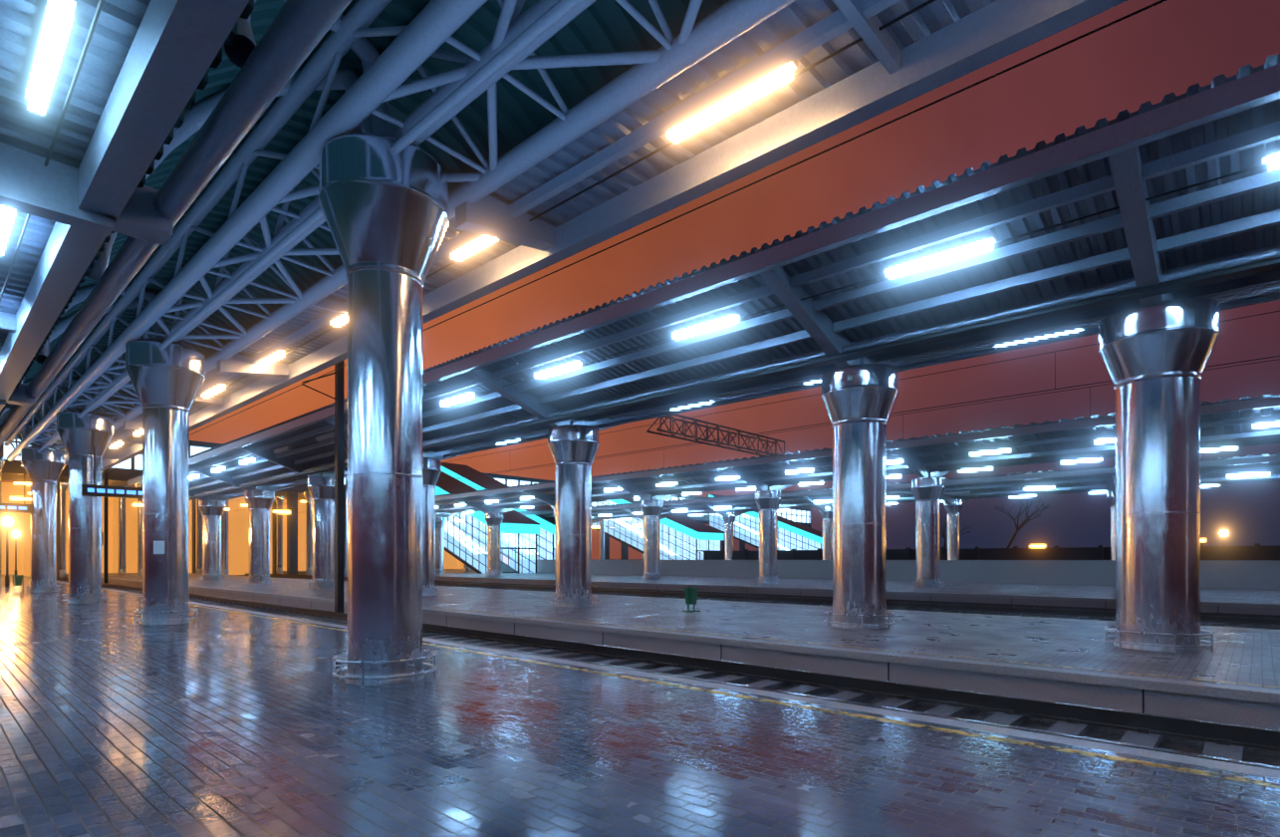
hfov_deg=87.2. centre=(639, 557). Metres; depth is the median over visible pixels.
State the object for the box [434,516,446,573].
column
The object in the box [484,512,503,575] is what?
column
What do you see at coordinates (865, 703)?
rail running surface
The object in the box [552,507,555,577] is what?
column
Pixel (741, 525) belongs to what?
enclosure light
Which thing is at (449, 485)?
enclosure flight
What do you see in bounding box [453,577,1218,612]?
platform face joints
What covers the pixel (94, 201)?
canopy beams
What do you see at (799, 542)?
enclosure glass
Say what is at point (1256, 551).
boundary fence
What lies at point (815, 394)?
overhead wires
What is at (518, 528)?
lit enclosure roof
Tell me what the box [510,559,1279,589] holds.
platform parapet wall
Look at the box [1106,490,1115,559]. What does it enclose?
column
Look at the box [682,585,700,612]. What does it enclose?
litter bin
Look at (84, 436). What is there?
column
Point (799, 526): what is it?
enclosure flight
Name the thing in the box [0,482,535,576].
station building
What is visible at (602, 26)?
canopy barrel vault
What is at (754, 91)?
warm tube lights
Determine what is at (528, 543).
enclosure glass
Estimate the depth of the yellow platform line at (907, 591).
27.88 m
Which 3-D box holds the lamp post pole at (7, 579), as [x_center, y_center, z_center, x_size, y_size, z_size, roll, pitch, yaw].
[-32.298,-0.127,34.304,0.171,3.120,0.180,0,0,43]
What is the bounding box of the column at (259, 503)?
[244,489,274,583]
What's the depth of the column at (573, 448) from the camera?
19.43 m
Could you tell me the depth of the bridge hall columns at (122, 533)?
62.43 m
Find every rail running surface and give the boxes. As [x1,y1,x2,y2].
[59,576,1279,767]
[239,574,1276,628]
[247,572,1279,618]
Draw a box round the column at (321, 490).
[306,476,334,588]
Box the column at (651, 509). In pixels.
[640,499,663,579]
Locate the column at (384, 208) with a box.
[318,133,448,687]
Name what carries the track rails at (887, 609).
on the track sleepers
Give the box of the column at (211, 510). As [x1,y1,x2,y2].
[198,499,225,580]
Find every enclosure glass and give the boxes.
[443,513,535,572]
[450,514,555,559]
[592,500,720,559]
[709,512,822,549]
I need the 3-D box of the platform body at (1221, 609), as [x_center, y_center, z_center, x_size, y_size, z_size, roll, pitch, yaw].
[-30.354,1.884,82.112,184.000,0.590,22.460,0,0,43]
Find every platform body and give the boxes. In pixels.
[66,574,1279,730]
[282,571,1279,614]
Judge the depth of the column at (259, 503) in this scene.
37.46 m
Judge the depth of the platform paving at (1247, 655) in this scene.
12.98 m
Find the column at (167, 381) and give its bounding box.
[125,340,205,625]
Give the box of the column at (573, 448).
[547,424,599,607]
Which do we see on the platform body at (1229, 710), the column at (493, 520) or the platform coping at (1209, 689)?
the platform coping at (1209, 689)
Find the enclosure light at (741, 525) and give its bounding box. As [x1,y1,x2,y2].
[715,512,789,549]
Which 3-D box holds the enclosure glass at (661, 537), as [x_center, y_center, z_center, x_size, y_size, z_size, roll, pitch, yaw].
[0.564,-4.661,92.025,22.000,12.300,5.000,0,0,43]
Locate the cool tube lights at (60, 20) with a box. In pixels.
[27,0,1237,515]
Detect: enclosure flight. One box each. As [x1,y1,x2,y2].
[435,470,539,573]
[440,462,555,559]
[592,498,723,559]
[710,494,822,546]
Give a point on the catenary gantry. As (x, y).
(696, 438)
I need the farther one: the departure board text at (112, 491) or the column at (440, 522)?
the column at (440, 522)
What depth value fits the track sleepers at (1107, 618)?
26.95 m
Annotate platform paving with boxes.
[0,573,1279,836]
[101,572,1279,689]
[297,568,1279,603]
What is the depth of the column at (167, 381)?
14.27 m
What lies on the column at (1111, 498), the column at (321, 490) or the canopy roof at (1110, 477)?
the canopy roof at (1110, 477)
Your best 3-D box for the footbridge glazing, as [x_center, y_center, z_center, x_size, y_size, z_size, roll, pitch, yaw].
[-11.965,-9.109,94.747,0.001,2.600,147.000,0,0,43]
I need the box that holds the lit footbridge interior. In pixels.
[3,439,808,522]
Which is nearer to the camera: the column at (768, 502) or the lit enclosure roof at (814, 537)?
the column at (768, 502)
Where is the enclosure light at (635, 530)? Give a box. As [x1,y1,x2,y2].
[592,503,678,554]
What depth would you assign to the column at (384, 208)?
7.47 m
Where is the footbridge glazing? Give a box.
[3,442,810,521]
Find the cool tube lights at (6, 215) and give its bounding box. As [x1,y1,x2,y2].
[0,153,1279,518]
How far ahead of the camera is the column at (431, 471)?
25.57 m
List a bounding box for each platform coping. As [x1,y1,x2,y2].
[10,573,1279,777]
[66,572,1279,703]
[282,570,1279,607]
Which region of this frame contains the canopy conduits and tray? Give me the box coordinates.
[0,0,1279,500]
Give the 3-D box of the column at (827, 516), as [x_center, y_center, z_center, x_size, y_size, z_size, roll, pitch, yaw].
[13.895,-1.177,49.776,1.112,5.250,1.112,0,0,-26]
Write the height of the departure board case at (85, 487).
1.540 m
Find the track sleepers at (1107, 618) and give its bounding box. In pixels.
[240,574,1279,628]
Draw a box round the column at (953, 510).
[943,499,962,559]
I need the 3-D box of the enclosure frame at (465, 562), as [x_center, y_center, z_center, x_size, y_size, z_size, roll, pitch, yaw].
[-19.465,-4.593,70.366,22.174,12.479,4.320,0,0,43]
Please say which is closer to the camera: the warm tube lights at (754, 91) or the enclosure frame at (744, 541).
the warm tube lights at (754, 91)
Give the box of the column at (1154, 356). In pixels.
[1098,297,1220,653]
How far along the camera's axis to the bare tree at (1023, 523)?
63.19 m
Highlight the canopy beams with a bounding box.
[0,0,1127,471]
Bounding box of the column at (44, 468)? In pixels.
[20,448,65,592]
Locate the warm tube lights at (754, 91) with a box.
[110,64,792,448]
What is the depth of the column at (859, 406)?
13.44 m
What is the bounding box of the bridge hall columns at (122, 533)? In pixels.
[0,456,643,579]
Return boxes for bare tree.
[940,515,970,548]
[993,496,1050,547]
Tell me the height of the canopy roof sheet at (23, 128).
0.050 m
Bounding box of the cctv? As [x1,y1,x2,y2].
[846,374,852,381]
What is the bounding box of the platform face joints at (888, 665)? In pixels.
[101,578,1144,713]
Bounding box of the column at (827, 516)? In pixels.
[819,506,832,559]
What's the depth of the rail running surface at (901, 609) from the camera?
20.93 m
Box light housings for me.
[0,0,1279,545]
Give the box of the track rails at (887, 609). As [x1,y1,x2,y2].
[234,574,1279,629]
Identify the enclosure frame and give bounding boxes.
[435,512,536,573]
[440,512,555,559]
[591,500,721,559]
[709,513,822,549]
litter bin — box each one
[12,574,23,590]
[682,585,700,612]
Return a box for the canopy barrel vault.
[0,0,729,450]
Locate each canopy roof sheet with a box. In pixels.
[0,0,150,351]
[66,0,997,461]
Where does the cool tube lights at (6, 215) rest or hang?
attached to the light housings
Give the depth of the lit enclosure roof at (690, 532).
84.58 m
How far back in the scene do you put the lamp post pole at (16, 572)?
51.41 m
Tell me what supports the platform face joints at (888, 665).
attached to the platform body at (1229, 710)
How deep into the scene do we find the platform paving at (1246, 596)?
32.81 m
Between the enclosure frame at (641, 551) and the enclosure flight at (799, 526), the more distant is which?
the enclosure flight at (799, 526)
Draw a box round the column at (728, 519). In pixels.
[722,512,736,559]
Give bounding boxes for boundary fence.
[703,542,1279,560]
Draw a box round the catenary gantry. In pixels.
[646,414,784,458]
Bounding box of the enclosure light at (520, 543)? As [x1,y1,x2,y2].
[503,532,538,553]
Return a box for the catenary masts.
[102,360,344,612]
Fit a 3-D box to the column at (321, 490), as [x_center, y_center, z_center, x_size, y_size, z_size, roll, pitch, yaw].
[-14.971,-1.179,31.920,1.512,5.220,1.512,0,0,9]
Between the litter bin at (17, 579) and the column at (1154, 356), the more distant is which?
the litter bin at (17, 579)
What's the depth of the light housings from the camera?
13.24 m
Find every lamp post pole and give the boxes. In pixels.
[4,524,9,585]
[13,535,17,574]
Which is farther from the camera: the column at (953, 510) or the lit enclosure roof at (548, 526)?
the lit enclosure roof at (548, 526)
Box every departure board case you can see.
[0,473,33,512]
[81,447,142,498]
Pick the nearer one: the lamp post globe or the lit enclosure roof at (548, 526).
the lamp post globe
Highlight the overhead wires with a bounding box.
[59,0,1279,515]
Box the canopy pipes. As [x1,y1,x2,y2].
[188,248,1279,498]
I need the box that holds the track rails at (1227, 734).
[58,577,1279,769]
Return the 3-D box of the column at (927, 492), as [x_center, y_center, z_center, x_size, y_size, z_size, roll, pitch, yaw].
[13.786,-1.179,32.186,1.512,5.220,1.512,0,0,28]
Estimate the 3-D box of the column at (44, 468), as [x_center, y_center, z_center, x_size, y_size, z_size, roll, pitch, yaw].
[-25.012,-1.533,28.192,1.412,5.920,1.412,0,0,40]
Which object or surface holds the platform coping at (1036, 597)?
on the platform body at (1221, 609)
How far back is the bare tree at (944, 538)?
85.57 m
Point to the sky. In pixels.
(1167, 47)
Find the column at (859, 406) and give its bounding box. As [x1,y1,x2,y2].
[821,363,898,629]
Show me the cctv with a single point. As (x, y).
(849, 378)
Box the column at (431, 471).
[422,457,441,595]
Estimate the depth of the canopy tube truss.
7.28 m
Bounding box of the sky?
[1,0,1279,558]
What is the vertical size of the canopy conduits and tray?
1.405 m
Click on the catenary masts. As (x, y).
(339, 397)
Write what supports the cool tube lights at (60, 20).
attached to the light housings
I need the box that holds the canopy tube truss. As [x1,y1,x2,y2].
[0,0,795,466]
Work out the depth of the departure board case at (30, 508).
26.49 m
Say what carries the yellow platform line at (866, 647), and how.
on the platform paving at (1247, 655)
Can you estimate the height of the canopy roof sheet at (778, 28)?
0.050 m
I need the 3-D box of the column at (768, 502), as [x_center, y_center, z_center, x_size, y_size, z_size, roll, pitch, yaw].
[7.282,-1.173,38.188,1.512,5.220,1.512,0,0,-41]
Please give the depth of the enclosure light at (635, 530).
91.83 m
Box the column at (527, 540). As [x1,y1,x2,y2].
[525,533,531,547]
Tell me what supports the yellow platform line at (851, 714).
on the platform paving at (211, 721)
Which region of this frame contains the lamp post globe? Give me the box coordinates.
[1,517,11,524]
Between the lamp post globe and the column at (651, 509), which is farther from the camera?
the column at (651, 509)
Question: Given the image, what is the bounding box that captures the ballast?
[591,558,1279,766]
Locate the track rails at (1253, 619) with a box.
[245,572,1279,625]
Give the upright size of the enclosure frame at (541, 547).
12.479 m
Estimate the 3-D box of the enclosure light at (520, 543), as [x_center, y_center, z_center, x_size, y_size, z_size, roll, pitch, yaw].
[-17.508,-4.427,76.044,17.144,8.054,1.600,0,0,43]
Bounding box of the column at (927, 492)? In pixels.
[910,477,945,588]
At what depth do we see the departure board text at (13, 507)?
26.34 m
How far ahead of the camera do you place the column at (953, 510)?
43.46 m
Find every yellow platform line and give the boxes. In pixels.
[11,574,1279,786]
[110,572,1279,687]
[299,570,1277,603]
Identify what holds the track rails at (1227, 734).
on the track sleepers at (1230, 751)
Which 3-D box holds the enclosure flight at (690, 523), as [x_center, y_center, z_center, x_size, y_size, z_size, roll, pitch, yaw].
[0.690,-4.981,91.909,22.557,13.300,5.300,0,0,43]
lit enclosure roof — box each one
[435,485,539,533]
[440,465,555,534]
[610,499,724,539]
[708,494,822,542]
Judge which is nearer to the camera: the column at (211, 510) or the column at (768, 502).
the column at (768, 502)
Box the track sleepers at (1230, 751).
[56,579,1243,761]
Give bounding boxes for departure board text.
[0,505,26,510]
[87,488,142,495]
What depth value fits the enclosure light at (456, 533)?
67.78 m
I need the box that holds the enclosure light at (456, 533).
[443,519,487,553]
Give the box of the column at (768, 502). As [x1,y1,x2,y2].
[755,490,781,583]
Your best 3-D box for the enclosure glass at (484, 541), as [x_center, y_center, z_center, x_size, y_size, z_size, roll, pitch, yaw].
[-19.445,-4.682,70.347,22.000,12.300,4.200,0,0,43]
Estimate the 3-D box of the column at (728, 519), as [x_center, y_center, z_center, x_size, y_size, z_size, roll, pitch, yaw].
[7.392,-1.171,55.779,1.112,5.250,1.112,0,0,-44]
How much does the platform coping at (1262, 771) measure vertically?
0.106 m
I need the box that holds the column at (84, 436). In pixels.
[56,412,113,603]
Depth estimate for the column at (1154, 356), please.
10.14 m

